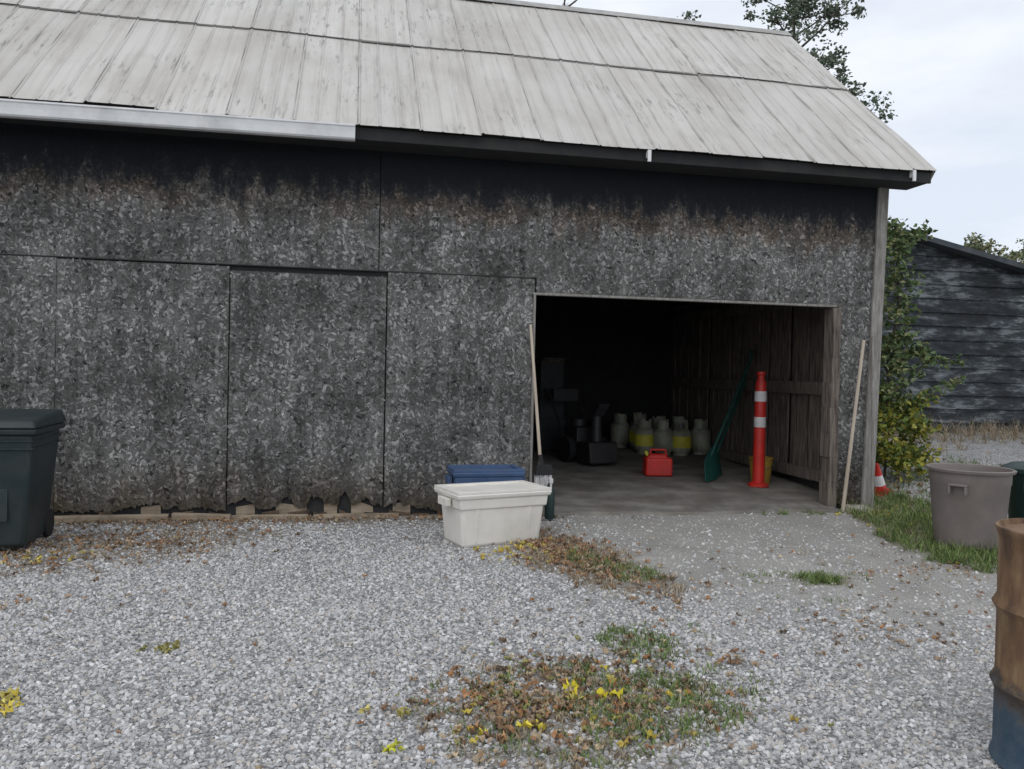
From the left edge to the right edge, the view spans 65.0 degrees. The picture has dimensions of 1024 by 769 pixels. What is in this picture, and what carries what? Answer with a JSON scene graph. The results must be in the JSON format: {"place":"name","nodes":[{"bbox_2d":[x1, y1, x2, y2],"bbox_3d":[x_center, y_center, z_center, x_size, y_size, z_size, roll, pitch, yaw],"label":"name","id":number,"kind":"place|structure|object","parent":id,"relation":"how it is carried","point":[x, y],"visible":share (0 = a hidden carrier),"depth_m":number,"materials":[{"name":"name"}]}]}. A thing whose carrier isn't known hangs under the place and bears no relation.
{"place":"outdoors","nodes":[
{"label":"outdoors","id":0,"kind":"place"},
{"bbox_2d":[0,432,1023,768],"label":"ground","id":1,"kind":"structure","parent":0,"point":[1002,452],"depth_m":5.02,"materials":[{"name":"grey gravel"}]},
{"bbox_2d":[0,409,65,546],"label":"trash cart","id":2,"kind":"object","parent":1,"relation":"on","point":[29,440],"visible":0.99,"depth_m":6.18,"materials":[{"name":"plastic"}]},
{"bbox_2d":[0,0,936,518],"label":"weathered barn","id":3,"kind":"structure","parent":1,"relation":"on","point":[324,258],"depth_m":8.34,"materials":[{"name":"grey wood"}]},
{"bbox_2d":[529,324,553,485],"bbox_3d":[0.305,0.225,8.301,0.219,1.704,0.390,1,1,-11],"label":"push broom","id":4,"kind":"object","parent":3,"relation":"attached to","point":[542,471],"visible":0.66,"depth_m":8.23,"materials":[{"name":"brown wood"}]},
{"bbox_2d":[534,358,565,450],"bbox_3d":[0.588,0.311,12.888,0.460,1.470,0.430,1,1,-23],"label":"cardboard box","id":5,"kind":"object","parent":3,"relation":"on","point":[549,374],"visible":0.67,"depth_m":12.76,"materials":[{"name":"brown cardboard"}]},
{"bbox_2d":[543,388,617,463],"bbox_3d":[1.013,0.608,11.991,0.660,1.062,1.402,1,1,-26],"label":"snow blower","id":6,"kind":"object","parent":3,"relation":"on","point":[585,440],"visible":1,"depth_m":11.61,"materials":[{"name":"black metal"}]},
{"bbox_2d":[610,413,629,447],"bbox_3d":[1.819,0.773,13.535,0.330,0.560,0.330,1,1,-39],"label":"propane tank","id":7,"kind":"object","parent":3,"relation":"on","point":[619,430],"visible":0.88,"depth_m":13.41,"materials":[{"name":"metal"}]},
{"bbox_2d":[629,415,645,449],"bbox_3d":[2.113,0.795,13.339,0.335,0.560,0.335,2,1,34],"label":"propane tank","id":8,"kind":"object","parent":3,"relation":"on","point":[633,426],"visible":0.34,"depth_m":13.25,"materials":[{"name":"metal"}]},
{"bbox_2d":[629,412,645,425],"bbox_3d":[2.183,0.766,13.811,0.330,0.560,0.330,1,1,-33],"label":"propane tank","id":9,"kind":"object","parent":3,"relation":"on","point":[637,414],"visible":0.15,"depth_m":13.78,"materials":[{"name":"paint"}]},
{"bbox_2d":[634,418,653,453],"bbox_3d":[2.122,0.825,12.883,0.335,0.560,0.335,1,1,5],"label":"propane tank","id":10,"kind":"object","parent":3,"relation":"on","point":[643,435],"visible":0.86,"depth_m":12.76,"materials":[{"name":"metal"}]},
{"bbox_2d":[642,448,671,476],"bbox_3d":[1.967,1.049,10.868,0.374,0.366,0.239,1,1,-3],"label":"fuel can","id":11,"kind":"object","parent":3,"relation":"on","point":[657,464],"visible":1,"depth_m":10.76,"materials":[{"name":"red plastic"}]},
{"bbox_2d":[652,416,665,429],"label":"propane tank","id":12,"kind":"object","parent":3,"relation":"on","point":[654,421],"visible":0.16,"depth_m":13.27,"materials":[{"name":"metal"}]},
{"bbox_2d":[653,419,672,455],"bbox_3d":[2.406,0.841,12.787,0.330,0.560,0.330,1,1,11],"label":"propane tank","id":13,"kind":"object","parent":3,"relation":"on","point":[662,435],"visible":0.8,"depth_m":12.67,"materials":[{"name":"metal"}]},
{"bbox_2d":[669,416,688,429],"bbox_3d":[2.790,0.811,13.423,0.330,0.560,0.330,1,1,7],"label":"propane tank","id":14,"kind":"object","parent":3,"relation":"on","point":[680,418],"visible":0.26,"depth_m":13.34,"materials":[{"name":"metal"}]},
{"bbox_2d":[672,420,691,455],"bbox_3d":[2.691,0.849,12.792,0.335,0.560,0.335,2,1,18],"label":"propane tank","id":15,"kind":"object","parent":3,"relation":"on","point":[682,439],"visible":0.96,"depth_m":12.67,"materials":[{"name":"metal"}]},
{"bbox_2d":[691,419,710,454],"bbox_3d":[3.054,0.846,13.018,0.330,0.560,0.330,0,1,-43],"label":"propane tank","id":16,"kind":"object","parent":3,"relation":"on","point":[701,437],"visible":0.98,"depth_m":12.90,"materials":[{"name":"metal"}]},
{"bbox_2d":[704,349,753,481],"bbox_3d":[2.934,0.377,10.991,0.154,1.758,1.522,2,1,38],"label":"snow shovel","id":17,"kind":"object","parent":3,"relation":"on","point":[710,467],"visible":1,"depth_m":10.80,"materials":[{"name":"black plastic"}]},
{"bbox_2d":[715,376,745,476],"bbox_3d":[3.043,0.555,11.351,0.164,1.361,1.295,2,1,32],"label":"snow shovel","id":18,"kind":"object","parent":3,"relation":"on","point":[718,463],"visible":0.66,"depth_m":11.29,"materials":[{"name":"plastic"}]},
{"bbox_2d":[748,371,768,487],"bbox_3d":[3.181,0.566,10.314,0.260,1.480,0.260,1,1,-11],"label":"delineator post","id":19,"kind":"object","parent":3,"relation":"on","point":[758,472],"visible":1,"depth_m":10.25,"materials":[{"name":"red plastic"}]},
{"bbox_2d":[748,456,773,483],"bbox_3d":[3.279,1.123,10.590,0.320,0.340,0.320,1,1,-11],"label":"yellow bucket","id":20,"kind":"object","parent":3,"relation":"on","point":[768,463],"visible":0.5,"depth_m":10.49,"materials":[{"name":"plastic"}]},
{"bbox_2d":[445,464,524,483],"bbox_3d":[-0.268,1.087,7.924,0.776,0.546,0.428,1,1,-13],"label":"blue storage tote","id":21,"kind":"object","parent":1,"relation":"on","point":[478,473],"visible":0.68,"depth_m":7.75,"materials":[{"name":"plastic"}]},
{"bbox_2d":[434,480,551,547],"bbox_3d":[-0.175,1.141,7.097,0.972,0.488,0.529,1,1,-28],"label":"white storage tote","id":22,"kind":"object","parent":1,"relation":"on","point":[486,513],"visible":0.99,"depth_m":6.90,"materials":[{"name":"plastic"}]},
{"bbox_2d":[0,450,1002,768],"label":"fallen leaves","id":23,"kind":"object","parent":1,"relation":"on","point":[554,554],"depth_m":4.19,"materials":[{"name":"plant"}]},
{"bbox_2d":[0,414,1023,768],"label":"dry grass","id":24,"kind":"structure","parent":1,"relation":"on","point":[984,434],"depth_m":5.95,"materials":[{"name":"brown plant"}]},
{"bbox_2d":[544,478,554,518],"bbox_3d":[0.380,1.147,8.095,0.100,0.410,0.100,1,1,-11],"label":"spray bottle","id":25,"kind":"object","parent":1,"relation":"on","point":[549,509],"visible":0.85,"depth_m":8.05,"materials":[{"name":"green plastic"}]},
{"bbox_2d":[562,0,576,5],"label":"broadleaf tree","id":26,"kind":"object","parent":1,"relation":"on","point":[572,3],"visible":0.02,"depth_m":24.98,"materials":[{"name":"green plant"}]},
{"bbox_2d":[677,10,701,20],"bbox_3d":[5.739,-5.273,25.494,3.323,13.031,3.919,2,1,38],"label":"broadleaf tree","id":27,"kind":"object","parent":1,"relation":"on","point":[688,13],"visible":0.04,"depth_m":25.16,"materials":[{"name":"green plant"}]},
{"bbox_2d":[406,441,1000,768],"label":"grass","id":28,"kind":"structure","parent":1,"relation":"on","point":[958,554],"depth_m":4.50,"materials":[{"name":"green plant"}]},
{"bbox_2d":[741,0,897,122],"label":"broadleaf tree","id":29,"kind":"object","parent":1,"relation":"on","point":[796,10],"visible":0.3,"depth_m":23.01,"materials":[{"name":"green plant"}]},
{"bbox_2d":[841,340,864,511],"bbox_3d":[3.880,0.467,9.132,0.345,1.956,0.042,1,1,-33],"label":"wooden pole","id":30,"kind":"object","parent":1,"relation":"on","point":[843,504],"visible":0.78,"depth_m":9.12,"materials":[{"name":"brown wood"}]},
{"bbox_2d":[845,505,869,512],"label":"stone block","id":31,"kind":"structure","parent":1,"relation":"on","point":[849,506],"depth_m":9.08,"materials":[{"name":"stone"}]},
{"bbox_2d":[871,336,873,509],"bbox_3d":[4.119,0.447,9.175,0.031,2.002,0.158,1,1,1],"label":"wooden pole","id":32,"kind":"object","parent":1,"relation":"on","point":[872,424],"visible":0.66,"depth_m":9.17,"materials":[{"name":"grey wood"}]},
{"bbox_2d":[874,463,893,496],"bbox_3d":[4.671,1.197,10.257,0.257,0.400,0.257,-19,17,-27],"label":"traffic cone","id":33,"kind":"object","parent":1,"relation":"on","point":[879,483],"visible":0.74,"depth_m":10.20,"materials":[{"name":"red plastic"}]},
{"bbox_2d":[875,216,965,481],"bbox_3d":[5.522,-0.562,11.066,1.542,3.725,1.062,1,1,-11],"label":"climbing vine","id":34,"kind":"object","parent":1,"relation":"on","point":[898,455],"visible":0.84,"depth_m":11.01,"materials":[{"name":"green plant"}]},
{"bbox_2d":[879,229,1023,432],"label":"dark shed","id":35,"kind":"structure","parent":1,"relation":"on","point":[969,301],"depth_m":15.25,"materials":[{"name":"black wood"}]},
{"bbox_2d":[925,463,1016,551],"bbox_3d":[4.136,1.103,7.272,0.726,0.710,0.756,2,1,44],"label":"garbage can","id":36,"kind":"object","parent":1,"relation":"on","point":[970,502],"visible":0.91,"depth_m":7.03,"materials":[{"name":"beige plastic"}]},
{"bbox_2d":[963,232,1023,262],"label":"broadleaf tree","id":37,"kind":"object","parent":1,"relation":"on","point":[975,243],"visible":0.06,"depth_m":43.31,"materials":[{"name":"green plant"}]},
{"bbox_2d":[988,518,1023,768],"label":"rusty barrel","id":38,"kind":"object","parent":1,"relation":"on","point":[1006,743],"visible":1,"depth_m":3.10,"materials":[{"name":"paint"}]},
{"bbox_2d":[1001,461,1023,518],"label":"garbage can","id":39,"kind":"object","parent":1,"relation":"on","point":[1016,506],"visible":0.61,"depth_m":7.65,"materials":[{"name":"green plastic"}]},
{"bbox_2d":[1015,238,1023,261],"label":"broadleaf tree","id":40,"kind":"object","parent":1,"relation":"on","point":[1020,240],"visible":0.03,"depth_m":47.20,"materials":[{"name":"green plant"}]},
{"bbox_2d":[533,394,538,449],"bbox_3d":[-0.638,0.570,12.837,2.000,0.900,0.700,1,1,-11],"label":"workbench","id":41,"kind":"object","parent":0,"point":[533,423],"visible":0.06,"depth_m":12.73,"materials":[{"name":"brown wood"}]},
{"bbox_2d":[518,0,1023,261],"label":"sky","id":42,"kind":"structure","parent":0,"point":[953,70],"materials":[{"name":"white"}]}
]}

